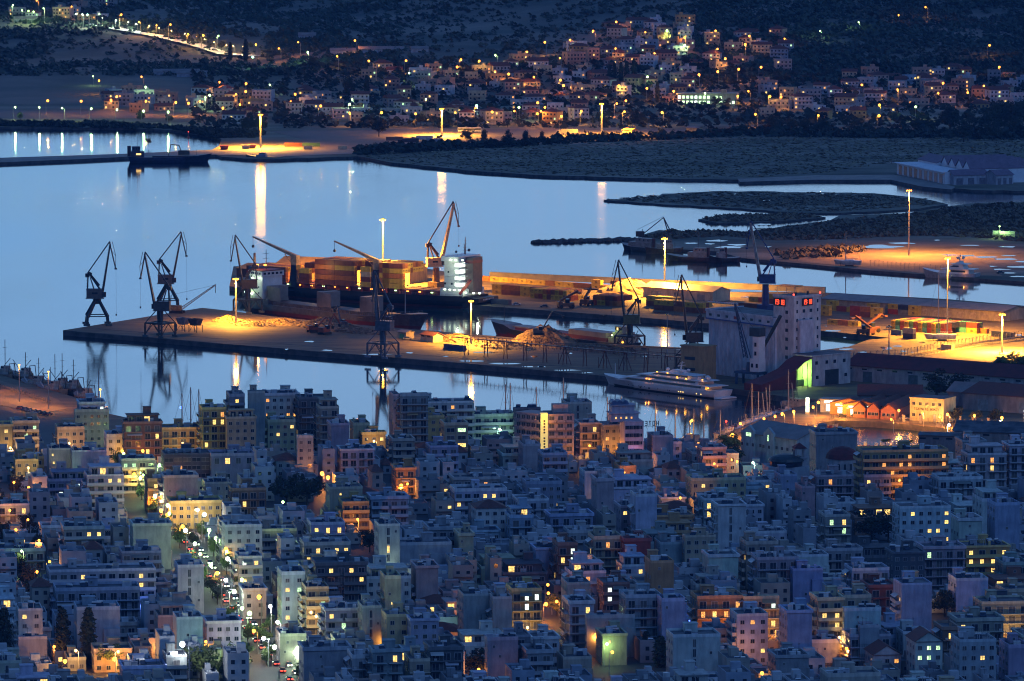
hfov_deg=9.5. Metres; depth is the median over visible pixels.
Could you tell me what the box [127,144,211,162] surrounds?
dredger
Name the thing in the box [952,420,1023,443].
long dark hall
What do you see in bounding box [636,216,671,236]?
dragline crane
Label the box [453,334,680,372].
belt conveyor
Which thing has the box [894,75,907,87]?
house
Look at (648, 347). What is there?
inclined conveyor
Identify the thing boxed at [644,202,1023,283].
marsh land
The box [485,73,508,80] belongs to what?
house
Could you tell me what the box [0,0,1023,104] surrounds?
hills
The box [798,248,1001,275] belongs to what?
sand yard
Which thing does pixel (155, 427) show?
balcony door
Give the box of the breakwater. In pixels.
[531,236,635,242]
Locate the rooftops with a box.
[0,431,1023,680]
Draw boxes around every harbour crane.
[82,241,116,325]
[139,252,177,337]
[156,231,187,304]
[230,235,264,313]
[364,271,400,358]
[425,201,459,287]
[610,260,646,350]
[674,274,703,368]
[746,221,776,310]
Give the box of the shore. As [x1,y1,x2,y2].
[0,104,1023,192]
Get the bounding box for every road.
[0,110,153,119]
[0,381,65,414]
[88,23,260,55]
[924,342,1023,361]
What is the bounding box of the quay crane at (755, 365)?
[734,303,766,383]
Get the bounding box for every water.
[0,129,1023,440]
[832,426,919,445]
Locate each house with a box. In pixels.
[8,7,25,14]
[25,9,40,15]
[53,4,73,17]
[72,0,87,6]
[73,5,80,13]
[77,14,95,20]
[93,11,108,16]
[99,0,117,5]
[101,90,121,101]
[103,96,118,108]
[105,86,121,90]
[114,90,134,105]
[121,83,142,91]
[129,100,148,112]
[134,87,153,93]
[135,91,154,103]
[153,102,172,110]
[154,89,177,101]
[157,95,171,102]
[185,93,207,105]
[187,95,204,107]
[190,83,212,94]
[214,86,232,96]
[215,96,233,109]
[219,83,232,87]
[221,109,246,122]
[224,91,238,106]
[233,87,251,99]
[240,96,263,107]
[240,105,260,112]
[251,101,272,110]
[252,89,274,101]
[253,112,267,121]
[270,452,295,484]
[286,98,301,114]
[297,83,312,89]
[298,86,316,98]
[299,95,315,106]
[301,91,321,99]
[305,98,324,112]
[316,90,331,98]
[322,96,336,102]
[322,102,343,114]
[330,108,349,118]
[339,92,350,99]
[348,111,363,121]
[350,91,369,104]
[351,103,374,108]
[351,105,372,113]
[361,66,376,81]
[362,84,378,90]
[363,486,379,497]
[370,90,379,95]
[371,58,392,68]
[380,108,400,113]
[381,93,402,106]
[383,74,399,90]
[386,67,402,73]
[390,113,408,121]
[394,97,418,107]
[396,84,411,97]
[400,104,421,116]
[406,101,421,105]
[409,65,428,76]
[415,81,430,92]
[417,68,436,79]
[418,76,441,86]
[420,90,437,106]
[420,108,440,120]
[425,61,441,71]
[434,85,454,94]
[439,75,454,84]
[439,622,457,635]
[441,103,458,114]
[443,68,458,75]
[449,98,463,104]
[456,597,457,624]
[458,107,475,120]
[465,71,477,80]
[465,78,486,90]
[467,85,481,93]
[468,90,486,99]
[468,106,480,114]
[470,499,506,537]
[471,62,491,73]
[480,106,502,123]
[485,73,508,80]
[487,61,510,71]
[489,79,499,90]
[495,91,514,102]
[497,77,520,80]
[500,77,520,93]
[501,109,511,121]
[503,57,518,66]
[504,68,518,76]
[509,51,530,60]
[510,99,531,107]
[514,69,537,78]
[518,77,540,88]
[520,86,538,96]
[522,93,545,103]
[522,101,540,113]
[523,106,538,115]
[525,56,548,66]
[533,63,551,74]
[542,107,562,124]
[547,102,563,109]
[548,90,566,93]
[552,65,567,74]
[553,73,571,84]
[553,91,568,99]
[555,105,569,117]
[562,49,585,64]
[562,81,582,89]
[563,38,577,48]
[566,41,586,50]
[567,104,588,120]
[569,42,588,50]
[569,90,588,101]
[570,98,588,106]
[571,82,594,92]
[572,69,584,78]
[573,63,591,69]
[584,47,599,60]
[587,68,607,79]
[588,90,606,99]
[591,74,616,87]
[599,45,619,56]
[601,20,622,26]
[602,55,617,63]
[603,61,618,69]
[607,24,627,38]
[611,48,627,60]
[611,80,626,92]
[612,42,632,53]
[614,35,634,50]
[616,62,631,69]
[616,66,631,78]
[616,82,631,97]
[619,21,631,29]
[623,73,645,86]
[625,16,648,27]
[625,53,639,63]
[627,28,632,35]
[635,36,643,46]
[637,27,652,38]
[637,71,658,78]
[640,44,654,53]
[640,53,658,68]
[642,74,657,87]
[643,18,657,29]
[644,37,658,50]
[645,67,664,79]
[650,15,661,20]
[650,85,666,97]
[651,20,665,34]
[653,81,670,93]
[654,49,677,59]
[657,23,671,37]
[658,32,672,40]
[658,58,675,68]
[659,39,665,46]
[659,62,671,73]
[662,93,676,101]
[666,36,681,48]
[669,43,687,58]
[669,83,686,94]
[670,69,686,83]
[671,58,681,65]
[673,19,692,27]
[675,12,694,23]
[677,24,693,34]
[679,64,696,72]
[679,75,694,90]
[680,27,691,38]
[680,343,716,378]
[682,39,694,48]
[688,58,703,63]
[702,49,722,60]
[704,32,719,45]
[709,59,727,69]
[724,40,742,51]
[725,59,741,65]
[733,28,750,36]
[733,53,753,62]
[738,33,751,44]
[742,27,759,34]
[749,38,763,45]
[751,40,772,54]
[755,77,777,87]
[758,82,776,92]
[760,105,774,116]
[768,24,786,36]
[769,44,788,58]
[769,99,791,109]
[774,56,791,69]
[777,38,793,50]
[779,86,796,98]
[789,92,812,108]
[797,88,820,101]
[807,102,825,110]
[813,81,830,93]
[814,106,832,118]
[827,84,841,96]
[834,92,857,106]
[835,105,851,114]
[840,77,858,87]
[841,68,857,77]
[844,85,859,93]
[846,100,862,105]
[849,105,866,118]
[857,77,877,86]
[858,97,864,105]
[859,84,882,92]
[861,64,878,76]
[863,639,902,674]
[864,89,886,101]
[867,70,889,81]
[883,103,903,111]
[887,72,901,76]
[888,80,904,90]
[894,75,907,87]
[899,86,916,94]
[902,74,916,83]
[905,626,942,674]
[908,96,928,107]
[909,394,955,421]
[912,64,932,74]
[916,71,930,86]
[920,77,943,92]
[921,75,937,78]
[923,81,942,97]
[932,66,944,77]
[934,90,955,102]
[943,62,963,71]
[946,81,959,93]
[951,75,973,90]
[956,65,971,74]
[956,72,975,80]
[969,98,989,107]
[971,84,986,96]
[985,86,1009,101]
[987,69,1000,82]
[997,95,1016,103]
[1001,72,1015,75]
[1001,78,1017,86]
[1001,83,1013,94]
[1009,97,1022,103]
[1010,92,1023,98]
[1016,75,1023,86]
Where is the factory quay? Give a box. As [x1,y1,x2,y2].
[738,175,954,191]
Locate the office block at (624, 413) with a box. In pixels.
[606,399,643,449]
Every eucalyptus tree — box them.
[240,118,250,128]
[252,114,263,120]
[258,117,267,127]
[341,75,355,96]
[480,129,487,139]
[501,130,512,144]
[522,130,529,145]
[701,117,707,126]
[818,118,827,127]
[841,116,849,126]
[920,118,928,128]
[923,368,950,394]
[933,115,940,128]
[938,105,959,125]
[940,102,958,130]
[940,372,971,386]
[966,110,978,124]
[993,100,1008,116]
[1005,101,1023,120]
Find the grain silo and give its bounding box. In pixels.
[705,291,850,391]
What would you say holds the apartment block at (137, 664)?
on the ground at (288, 336)
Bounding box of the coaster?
[491,306,640,345]
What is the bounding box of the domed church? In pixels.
[821,446,855,492]
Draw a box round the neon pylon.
[805,397,809,413]
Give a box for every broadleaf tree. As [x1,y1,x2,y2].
[0,521,11,533]
[0,526,4,538]
[8,472,25,492]
[15,552,26,561]
[17,513,36,527]
[17,557,30,574]
[18,563,40,582]
[23,577,34,591]
[24,523,42,538]
[31,533,44,542]
[110,449,120,462]
[119,17,129,26]
[135,484,143,499]
[136,110,144,119]
[147,497,159,512]
[161,513,173,526]
[165,114,172,120]
[172,527,185,547]
[173,523,188,542]
[181,643,220,679]
[182,34,192,41]
[188,530,198,546]
[195,31,206,44]
[195,520,207,535]
[204,567,209,577]
[207,536,218,556]
[212,585,222,598]
[214,660,222,673]
[217,40,225,47]
[220,552,232,573]
[220,641,254,664]
[226,603,236,613]
[243,623,253,643]
[250,119,259,127]
[252,623,272,643]
[260,646,270,665]
[262,640,275,659]
[265,613,275,631]
[269,475,296,503]
[292,472,325,504]
[294,662,298,675]
[307,55,318,65]
[357,529,373,551]
[371,117,386,136]
[415,113,425,124]
[459,128,474,139]
[465,647,484,671]
[544,593,560,615]
[630,114,641,127]
[681,53,690,62]
[710,95,722,107]
[718,431,740,447]
[722,441,745,463]
[723,98,730,103]
[764,115,777,126]
[851,116,863,125]
[853,509,887,539]
[871,113,882,121]
[875,510,891,542]
[899,120,908,127]
[912,118,924,128]
[931,120,939,126]
[932,589,954,615]
[948,407,962,422]
[975,107,999,125]
[987,409,1003,420]
[990,101,1011,119]
[992,352,1016,363]
[1008,351,1023,364]
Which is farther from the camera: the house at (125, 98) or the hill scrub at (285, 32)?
the hill scrub at (285, 32)
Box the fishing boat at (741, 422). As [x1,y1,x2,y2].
[733,416,747,425]
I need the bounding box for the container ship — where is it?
[236,236,497,308]
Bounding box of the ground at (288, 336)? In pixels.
[0,266,1023,458]
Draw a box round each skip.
[220,145,228,149]
[241,145,249,148]
[248,144,255,148]
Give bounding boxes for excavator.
[306,317,333,332]
[318,313,341,334]
[332,305,347,324]
[533,311,563,334]
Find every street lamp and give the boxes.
[180,641,189,680]
[183,528,187,552]
[221,578,227,607]
[229,589,235,605]
[252,629,257,653]
[257,595,261,623]
[262,636,268,665]
[269,605,271,633]
[272,645,279,678]
[609,651,613,675]
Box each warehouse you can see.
[850,352,1023,386]
[948,169,986,184]
[984,169,1013,184]
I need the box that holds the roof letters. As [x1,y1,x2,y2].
[645,421,658,427]
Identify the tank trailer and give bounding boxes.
[992,226,1014,237]
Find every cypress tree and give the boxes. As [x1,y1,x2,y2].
[0,607,12,646]
[53,607,72,650]
[78,607,97,664]
[228,42,232,60]
[242,39,248,60]
[363,75,369,90]
[607,64,611,76]
[612,62,616,77]
[618,62,623,80]
[624,61,629,75]
[631,58,636,73]
[642,631,650,639]
[651,635,665,667]
[655,81,660,101]
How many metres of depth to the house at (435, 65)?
4999.42 m
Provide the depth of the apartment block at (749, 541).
2107.91 m
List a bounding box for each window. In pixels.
[4,600,9,606]
[92,468,97,473]
[100,468,105,473]
[108,468,113,473]
[136,416,141,420]
[163,608,169,614]
[165,458,172,461]
[172,607,178,614]
[174,458,181,461]
[183,458,190,461]
[183,465,190,469]
[192,457,199,461]
[192,465,199,469]
[201,457,208,461]
[201,465,208,469]
[214,458,218,463]
[225,458,229,463]
[236,458,240,463]
[247,457,251,463]
[369,610,372,617]
[369,620,372,627]
[369,629,372,636]
[372,570,377,574]
[446,428,454,431]
[446,436,454,439]
[458,428,465,431]
[458,435,465,439]
[465,636,471,641]
[474,636,481,641]
[508,566,514,571]
[526,565,532,571]
[592,564,598,570]
[617,481,622,486]
[625,425,632,429]
[625,433,632,436]
[625,481,630,486]
[625,558,630,563]
[632,425,639,429]
[633,558,639,563]
[679,524,684,529]
[681,677,688,680]
[684,356,694,359]
[864,549,870,554]
[966,507,971,511]
[980,447,985,451]
[984,493,989,497]
[988,447,993,452]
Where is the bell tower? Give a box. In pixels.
[792,442,807,465]
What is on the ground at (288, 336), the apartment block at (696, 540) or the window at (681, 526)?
the apartment block at (696, 540)
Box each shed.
[13,16,37,22]
[236,263,289,278]
[276,256,426,283]
[298,32,315,37]
[330,48,355,54]
[358,46,404,52]
[410,46,428,52]
[642,281,730,301]
[821,293,1023,321]
[829,396,863,413]
[842,398,887,416]
[852,393,886,417]
[857,384,922,398]
[866,393,901,418]
[880,390,927,419]
[946,381,975,405]
[961,381,1023,413]
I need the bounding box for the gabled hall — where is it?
[739,420,816,465]
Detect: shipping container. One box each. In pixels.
[267,266,287,271]
[282,277,287,281]
[285,143,301,145]
[299,268,311,273]
[299,273,311,278]
[299,278,311,283]
[302,143,319,145]
[305,262,314,267]
[315,259,334,264]
[315,264,334,269]
[315,269,334,274]
[315,274,334,279]
[315,279,334,284]
[335,260,356,265]
[335,265,356,270]
[335,270,356,275]
[335,275,356,280]
[335,280,356,285]
[360,266,372,271]
[360,272,371,276]
[360,277,371,281]
[360,282,370,286]
[365,261,372,265]
[379,262,386,267]
[383,262,404,268]
[383,268,404,273]
[383,273,404,278]
[383,278,404,283]
[383,283,404,288]
[443,343,466,350]
[482,275,489,280]
[490,276,498,281]
[490,298,511,304]
[492,284,503,289]
[492,289,500,294]
[499,277,508,282]
[501,284,510,289]
[501,290,510,294]
[508,278,518,282]
[511,285,519,290]
[511,290,519,295]
[518,278,526,283]
[520,286,530,291]
[520,291,529,296]
[527,279,538,284]
[536,280,546,284]
[545,280,554,285]
[555,281,563,286]
[563,290,573,295]
[564,282,575,286]
[567,295,577,300]
[573,282,582,287]
[578,294,584,299]
[583,283,590,287]
[591,279,602,284]
[591,284,600,288]
[614,295,624,300]
[614,301,624,306]
[623,295,632,299]
[646,295,655,300]
[646,301,653,305]
[654,299,663,304]
[654,305,663,309]
[664,300,673,305]
[664,305,673,310]
[674,301,682,306]
[674,306,682,311]
[685,301,693,307]
[685,307,692,312]
[693,302,705,307]
[693,308,705,313]
[738,303,757,307]
[749,296,757,301]
[821,305,831,310]
[821,310,831,315]
[826,300,838,305]
[827,319,839,324]
[836,306,848,311]
[838,319,847,325]
[848,320,860,325]
[850,305,859,310]
[850,311,859,315]
[860,306,869,311]
[860,312,869,316]
[867,303,879,306]
[870,307,882,312]
[870,312,882,317]
[888,303,897,308]
[888,309,897,314]
[891,329,902,335]
[895,319,906,325]
[898,304,907,309]
[898,310,907,314]
[903,327,915,333]
[903,333,915,338]
[904,320,914,325]
[908,305,920,310]
[908,310,920,315]
[913,320,920,326]
[922,321,933,327]
[931,322,941,327]
[940,328,951,333]
[941,323,951,328]
[941,344,954,349]
[948,322,958,327]
[956,327,965,332]
[957,321,965,327]
[966,322,979,327]
[966,328,978,333]
[979,328,988,333]
[991,331,1004,336]
[1003,332,1014,337]
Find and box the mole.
[0,148,353,164]
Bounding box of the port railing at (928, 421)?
[880,415,976,422]
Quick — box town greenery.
[188,58,1023,128]
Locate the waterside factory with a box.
[894,153,1023,183]
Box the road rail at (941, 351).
[912,339,1023,356]
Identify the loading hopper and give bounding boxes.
[176,317,189,331]
[188,318,202,332]
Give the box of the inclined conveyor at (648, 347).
[604,344,680,368]
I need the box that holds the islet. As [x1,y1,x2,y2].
[698,217,825,223]
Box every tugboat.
[622,229,655,251]
[645,239,682,253]
[666,228,715,261]
[709,247,740,262]
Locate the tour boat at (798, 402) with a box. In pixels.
[780,393,805,408]
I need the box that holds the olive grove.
[686,0,1023,83]
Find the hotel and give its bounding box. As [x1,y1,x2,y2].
[514,403,574,458]
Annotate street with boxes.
[0,410,947,680]
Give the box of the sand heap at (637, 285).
[597,278,645,294]
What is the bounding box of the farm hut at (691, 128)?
[685,126,702,130]
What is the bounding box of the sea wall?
[489,272,825,292]
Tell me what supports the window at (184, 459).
in the apartment block at (186, 456)
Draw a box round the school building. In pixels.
[676,89,738,104]
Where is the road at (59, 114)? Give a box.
[0,110,153,119]
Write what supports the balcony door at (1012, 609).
in the apartment block at (1010, 608)
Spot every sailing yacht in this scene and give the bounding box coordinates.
[92,370,107,407]
[175,393,187,421]
[182,387,196,422]
[191,389,201,421]
[500,384,509,409]
[505,383,513,409]
[646,402,660,432]
[668,409,682,437]
[683,417,692,437]
[685,408,700,434]
[696,408,712,441]
[709,410,727,442]
[734,414,749,428]
[742,383,759,422]
[747,391,765,419]
[752,393,771,417]
[759,385,776,414]
[761,388,775,415]
[776,369,794,412]
[783,383,798,409]
[834,232,861,265]
[924,272,956,340]
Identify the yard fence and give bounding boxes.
[850,331,1023,358]
[870,260,973,269]
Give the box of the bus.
[458,127,480,131]
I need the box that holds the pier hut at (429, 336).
[419,331,443,342]
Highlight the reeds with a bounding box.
[363,135,1023,177]
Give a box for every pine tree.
[96,643,123,658]
[204,577,223,597]
[210,584,228,604]
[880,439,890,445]
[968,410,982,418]
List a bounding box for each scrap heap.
[211,314,241,322]
[231,319,257,326]
[254,320,276,326]
[266,317,304,325]
[296,316,356,328]
[330,326,386,334]
[443,333,480,342]
[471,339,535,350]
[510,324,578,345]
[551,343,640,354]
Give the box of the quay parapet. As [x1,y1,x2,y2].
[0,384,50,402]
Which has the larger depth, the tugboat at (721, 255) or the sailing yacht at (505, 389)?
the tugboat at (721, 255)
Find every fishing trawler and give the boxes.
[0,347,15,378]
[11,352,36,380]
[21,358,47,385]
[37,368,67,394]
[45,360,72,386]
[60,360,84,394]
[73,379,97,397]
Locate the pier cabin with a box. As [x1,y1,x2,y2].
[396,329,414,338]
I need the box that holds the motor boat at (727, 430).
[713,425,732,437]
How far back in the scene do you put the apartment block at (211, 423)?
2463.59 m
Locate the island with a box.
[604,191,947,214]
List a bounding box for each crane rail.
[83,332,604,374]
[105,329,603,369]
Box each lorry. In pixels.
[386,137,402,141]
[398,138,418,143]
[411,136,432,139]
[426,138,442,141]
[557,129,577,134]
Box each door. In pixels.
[0,516,4,522]
[10,508,15,513]
[10,516,15,522]
[27,554,33,559]
[37,554,42,559]
[51,575,56,579]
[58,594,64,600]
[60,575,66,579]
[66,532,71,536]
[68,594,74,600]
[70,574,76,578]
[79,593,85,600]
[98,478,103,482]
[99,574,105,578]
[100,593,106,599]
[107,486,112,490]
[109,574,115,578]
[110,593,116,599]
[121,592,127,599]
[121,602,127,608]
[121,611,127,616]
[126,426,131,431]
[126,441,131,446]
[128,573,134,577]
[128,628,134,632]
[131,592,137,598]
[131,601,137,608]
[131,611,137,616]
[135,426,140,431]
[135,441,140,446]
[145,433,150,438]
[145,441,150,446]
[147,573,153,577]
[148,582,153,586]
[153,555,159,559]
[154,426,159,431]
[154,441,159,446]
[163,439,168,444]
[172,439,177,444]
[173,660,179,664]
[173,670,179,674]
[189,431,194,436]
[212,434,216,439]
[241,569,247,573]
[242,493,247,498]
[250,493,255,498]
[250,501,255,506]
[253,569,259,573]
[259,492,264,498]
[259,501,264,506]
[264,542,270,546]
[301,401,306,406]
[301,409,306,414]
[301,424,306,429]
[306,548,311,554]
[308,592,314,596]
[308,601,314,605]
[308,610,314,614]
[309,620,314,624]
[318,568,323,572]
[320,592,326,596]
[322,411,327,416]
[328,577,334,581]
[328,623,334,627]
[338,568,344,574]
[338,577,344,583]
[338,586,344,592]
[340,613,346,619]
[342,453,347,458]
[342,460,347,466]
[348,577,354,581]
[348,586,354,590]
[348,595,354,599]
[352,613,357,617]
[352,622,357,626]
[358,567,364,571]
[358,586,364,590]
[359,460,364,465]
[359,661,365,668]
[359,671,365,677]
[367,452,372,457]
[367,460,372,465]
[377,655,383,662]
[377,665,383,672]
[391,665,398,672]
[391,675,398,680]
[398,472,403,477]
[400,501,406,505]
[400,509,406,513]
[402,398,407,403]
[402,406,407,411]
[402,413,407,418]
[402,421,407,426]
[402,428,407,433]
[408,472,413,477]
[411,398,416,403]
[411,406,416,411]
[416,664,423,670]
[421,398,425,403]
[421,428,425,433]
[432,663,438,670]
[432,673,438,678]
[440,532,445,536]
[441,405,446,410]
[443,653,449,660]
[454,653,461,659]
[454,662,461,669]
[513,520,518,526]
[513,529,518,534]
[513,594,519,600]
[513,603,519,610]
[513,613,519,619]
[523,613,529,619]
[523,622,529,628]
[525,520,530,526]
[530,503,535,509]
[530,656,536,660]
[533,603,539,609]
[533,612,539,619]
[533,622,539,628]
[541,503,546,508]
[543,656,549,660]
[553,519,558,524]
[553,527,558,533]
[560,548,565,554]
[563,519,569,524]
[572,607,578,613]
[572,616,578,623]
[572,626,578,632]
[572,635,578,641]
[580,535,586,539]
[582,434,587,439]
[585,518,590,524]
[595,542,601,548]
[595,550,601,556]
[605,550,610,556]
[605,559,610,565]
[606,605,612,609]
[614,541,620,547]
[614,550,620,556]
[628,601,634,607]
[640,600,646,607]
[640,610,646,616]
[640,619,646,626]
[652,600,656,607]
[652,610,656,616]
[652,619,656,625]
[652,629,656,635]
[697,294,704,300]
[700,602,706,608]
[711,601,717,608]
[723,601,729,607]
[749,547,754,551]
[758,601,764,608]
[760,562,765,568]
[760,571,765,577]
[770,562,775,568]
[770,610,776,617]
[780,562,786,568]
[780,571,786,577]
[818,479,823,484]
[821,603,827,607]
[821,622,827,626]
[828,528,834,533]
[834,603,840,607]
[834,631,840,635]
[835,553,841,559]
[835,562,841,568]
[837,479,842,484]
[837,487,842,492]
[841,536,846,542]
[845,553,851,559]
[846,478,851,484]
[846,486,851,492]
[848,601,854,605]
[851,640,858,646]
[851,649,858,656]
[853,573,859,579]
[863,371,871,382]
[873,590,878,596]
[873,599,878,604]
[881,573,887,578]
[886,590,892,596]
[886,599,891,605]
[908,375,917,383]
[921,309,926,315]
[926,561,931,566]
[926,569,931,575]
[932,310,937,316]
[934,172,937,181]
[936,551,942,557]
[936,560,942,566]
[936,569,942,575]
[936,578,942,584]
[939,174,942,182]
[940,482,945,487]
[945,311,950,317]
[946,551,952,557]
[946,560,952,566]
[946,569,951,575]
[949,482,954,487]
[956,178,962,184]
[957,312,963,318]
[957,551,962,557]
[957,560,962,566]
[967,490,972,495]
[968,178,973,183]
[969,313,975,319]
[971,624,977,630]
[976,481,981,486]
[978,399,987,410]
[979,178,985,183]
[979,550,984,554]
[980,465,984,470]
[981,313,987,319]
[983,624,989,630]
[989,473,994,478]
[994,314,1000,320]
[994,623,1000,630]
[994,633,1000,639]
[997,606,1003,613]
[999,457,1004,462]
[999,465,1004,470]
[999,473,1004,478]
[1009,606,1015,613]
[1009,616,1014,622]
[1011,464,1016,469]
[1011,472,1016,477]
[1012,456,1016,461]
[1019,402,1023,413]
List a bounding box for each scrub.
[0,0,719,75]
[0,118,266,138]
[352,124,1023,154]
[607,191,944,211]
[644,201,1023,259]
[702,211,821,221]
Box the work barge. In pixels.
[246,149,283,156]
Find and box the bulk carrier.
[243,253,427,329]
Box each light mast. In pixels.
[233,277,238,321]
[258,113,262,147]
[380,218,385,258]
[441,108,443,134]
[468,299,473,343]
[600,103,603,131]
[662,237,667,281]
[666,313,668,352]
[886,325,891,354]
[906,189,911,255]
[945,257,950,332]
[999,313,1004,352]
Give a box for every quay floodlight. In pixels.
[18,364,19,401]
[47,371,48,408]
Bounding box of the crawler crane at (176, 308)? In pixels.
[169,284,215,312]
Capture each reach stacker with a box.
[557,290,581,308]
[579,287,597,305]
[849,315,874,335]
[861,313,887,331]
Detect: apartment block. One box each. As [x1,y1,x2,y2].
[0,417,12,446]
[0,493,28,528]
[0,524,40,542]
[0,537,45,569]
[0,585,15,621]
[0,647,21,672]
[8,620,51,650]
[10,412,39,451]
[10,449,38,481]
[12,596,42,646]
[15,663,49,680]
[18,627,46,656]
[25,448,43,471]
[39,516,63,543]
[43,556,155,618]
[47,438,70,474]
[47,461,86,497]
[47,669,79,680]
[49,576,139,624]
[52,418,84,447]
[58,516,104,552]
[61,645,85,670]
[71,442,106,469]
[73,595,119,652]
[74,406,108,447]
[76,393,105,408]
[81,456,123,511]
[91,636,131,672]
[102,518,129,545]
[104,425,121,462]
[115,539,161,576]
[118,449,155,493]
[118,653,166,674]
[120,616,137,641]
[121,406,162,459]
[129,512,171,568]
[130,633,151,657]
[144,469,160,512]
[154,592,191,633]
[156,577,167,592]
[157,465,198,517]
[159,642,186,680]
[161,443,209,477]
[162,418,199,449]
[166,491,221,528]
[166,587,191,601]
[170,553,203,612]
[173,604,202,666]
[196,399,225,449]
[202,472,231,500]
[202,608,241,651]
[208,444,254,483]
[215,507,254,563]
[221,513,261,570]
[223,386,244,414]
[224,408,256,448]
[228,478,266,514]
[231,544,262,593]
[238,576,267,618]
[247,384,264,445]
[262,385,299,440]
[262,519,296,554]
[265,411,295,451]
[272,571,276,591]
[275,621,305,665]
[277,560,304,625]
[291,467,317,495]
[293,388,322,450]
[295,545,299,559]
[296,430,312,472]
[298,553,321,580]
[298,575,328,634]
[298,635,351,680]
[300,530,350,559]
[302,515,323,536]
[303,512,344,536]
[308,549,367,601]
[313,390,338,450]
[317,596,357,639]
[323,550,336,556]
[325,476,362,511]
[326,414,349,462]
[335,491,369,537]
[336,439,374,481]
[343,641,369,677]
[349,414,369,444]
[357,593,381,644]
[360,425,386,448]
[365,638,403,680]
[366,486,408,524]
[367,555,410,602]
[374,513,399,562]
[376,564,400,607]
[381,601,408,644]
[386,428,414,463]
[389,385,399,434]
[390,458,416,498]
[396,390,428,451]
[400,531,451,564]
[401,635,423,675]
[404,645,430,675]
[406,607,439,643]
[410,554,439,602]
[420,516,462,547]
[421,634,464,679]
[423,436,458,472]
[428,392,474,438]
[428,407,444,440]
[437,589,457,615]
[438,577,444,585]
[438,579,460,596]
[440,414,468,450]
[446,467,499,493]
[450,479,506,517]
[453,522,474,555]
[453,620,501,675]
[457,581,491,635]
[463,670,496,680]
[470,519,500,537]
[474,406,512,444]
[474,532,508,552]
[477,545,514,586]
[484,628,517,678]
[485,586,511,630]
[489,582,505,592]
[497,436,519,466]
[498,676,509,680]
[502,551,547,592]
[505,497,533,538]
[506,576,541,629]
[509,488,548,520]
[513,404,540,435]
[513,621,530,662]
[516,484,521,493]
[518,435,540,472]
[519,472,561,506]
[520,637,553,680]
[526,624,560,669]
[529,536,551,582]
[535,670,583,680]
[538,443,567,474]
[542,503,593,536]
[549,501,580,508]
[549,532,577,579]
[557,643,592,680]
[559,587,594,648]
[561,393,591,439]
[561,551,605,594]
[561,570,589,626]
[563,520,607,550]
[574,413,599,455]
[578,549,596,558]
[579,461,601,498]
[585,526,621,574]
[585,610,635,656]
[590,469,614,524]
[595,620,627,665]
[597,570,629,612]
[599,415,619,455]
[602,467,638,475]
[603,675,629,680]
[607,570,630,578]
[611,443,653,475]
[613,468,655,499]
[613,494,629,532]
[614,457,635,473]
[616,544,644,577]
[619,583,660,643]
[620,530,651,561]
[621,574,637,588]
[627,484,656,532]
[641,520,676,548]
[644,438,681,459]
[645,549,673,593]
[647,426,672,460]
[651,512,692,536]
[654,531,681,562]
[657,486,686,503]
[657,504,694,521]
[657,588,684,642]
[666,621,720,671]
[670,659,709,680]
[681,666,717,680]
[682,527,715,562]
[686,442,711,463]
[686,468,745,503]
[687,584,742,627]
[690,564,739,591]
[694,487,727,524]
[696,438,726,472]
[699,543,739,577]
[708,493,746,548]
[720,642,729,649]
[723,586,745,594]
[726,449,738,472]
[726,601,767,664]
[736,531,777,589]
[738,590,779,634]
[739,494,764,520]
[742,490,758,499]
[745,470,773,487]
[746,478,764,494]
[747,543,798,591]
[749,521,786,539]
[767,642,809,678]
[771,464,796,493]
[778,597,812,647]
[784,543,829,572]
[790,559,823,604]
[795,476,814,516]
[807,585,844,656]
[808,464,853,508]
[809,423,857,470]
[812,630,839,662]
[815,504,850,543]
[817,538,862,572]
[820,661,880,680]
[821,490,855,510]
[822,567,843,581]
[832,657,863,666]
[837,583,871,605]
[840,621,890,665]
[841,555,888,587]
[842,601,880,627]
[847,496,891,534]
[850,497,868,510]
[853,440,948,499]
[857,535,889,563]
[858,618,879,665]
[859,472,891,497]
[860,573,892,615]
[881,612,913,648]
[884,540,925,578]
[889,495,950,543]
[890,570,931,631]
[896,619,929,654]
[899,670,934,680]
[904,677,918,680]
[915,535,965,593]
[929,467,982,500]
[931,616,958,662]
[935,676,954,680]
[947,606,1004,644]
[948,452,960,471]
[948,493,971,512]
[948,565,987,611]
[950,626,996,680]
[951,508,982,540]
[954,431,986,458]
[958,435,1006,486]
[960,534,1010,576]
[962,488,975,500]
[972,479,1002,533]
[973,589,1023,637]
[986,565,1023,588]
[987,492,1019,549]
[992,551,1023,573]
[995,577,1023,595]
[996,589,1016,594]
[999,632,1023,680]
[1001,434,1023,486]
[1010,627,1023,639]
[1018,549,1023,557]
[1020,502,1023,520]
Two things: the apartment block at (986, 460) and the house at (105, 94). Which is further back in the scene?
the house at (105, 94)
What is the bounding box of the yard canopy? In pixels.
[776,284,802,293]
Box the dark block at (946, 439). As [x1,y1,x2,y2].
[917,431,962,450]
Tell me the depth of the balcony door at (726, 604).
1976.96 m
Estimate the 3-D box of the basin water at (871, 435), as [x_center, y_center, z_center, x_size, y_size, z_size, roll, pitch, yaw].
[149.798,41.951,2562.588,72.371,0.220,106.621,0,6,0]
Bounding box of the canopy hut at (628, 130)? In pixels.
[622,128,637,134]
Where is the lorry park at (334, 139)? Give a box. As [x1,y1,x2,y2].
[271,129,705,148]
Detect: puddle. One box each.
[462,360,481,361]
[715,246,740,247]
[862,245,903,247]
[892,242,914,243]
[977,256,994,257]
[995,258,1017,259]
[1007,266,1023,267]
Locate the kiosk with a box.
[819,397,845,411]
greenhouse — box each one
[153,69,199,74]
[176,70,207,76]
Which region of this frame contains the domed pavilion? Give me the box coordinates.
[762,453,809,479]
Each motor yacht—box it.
[604,361,736,398]
[923,255,980,278]

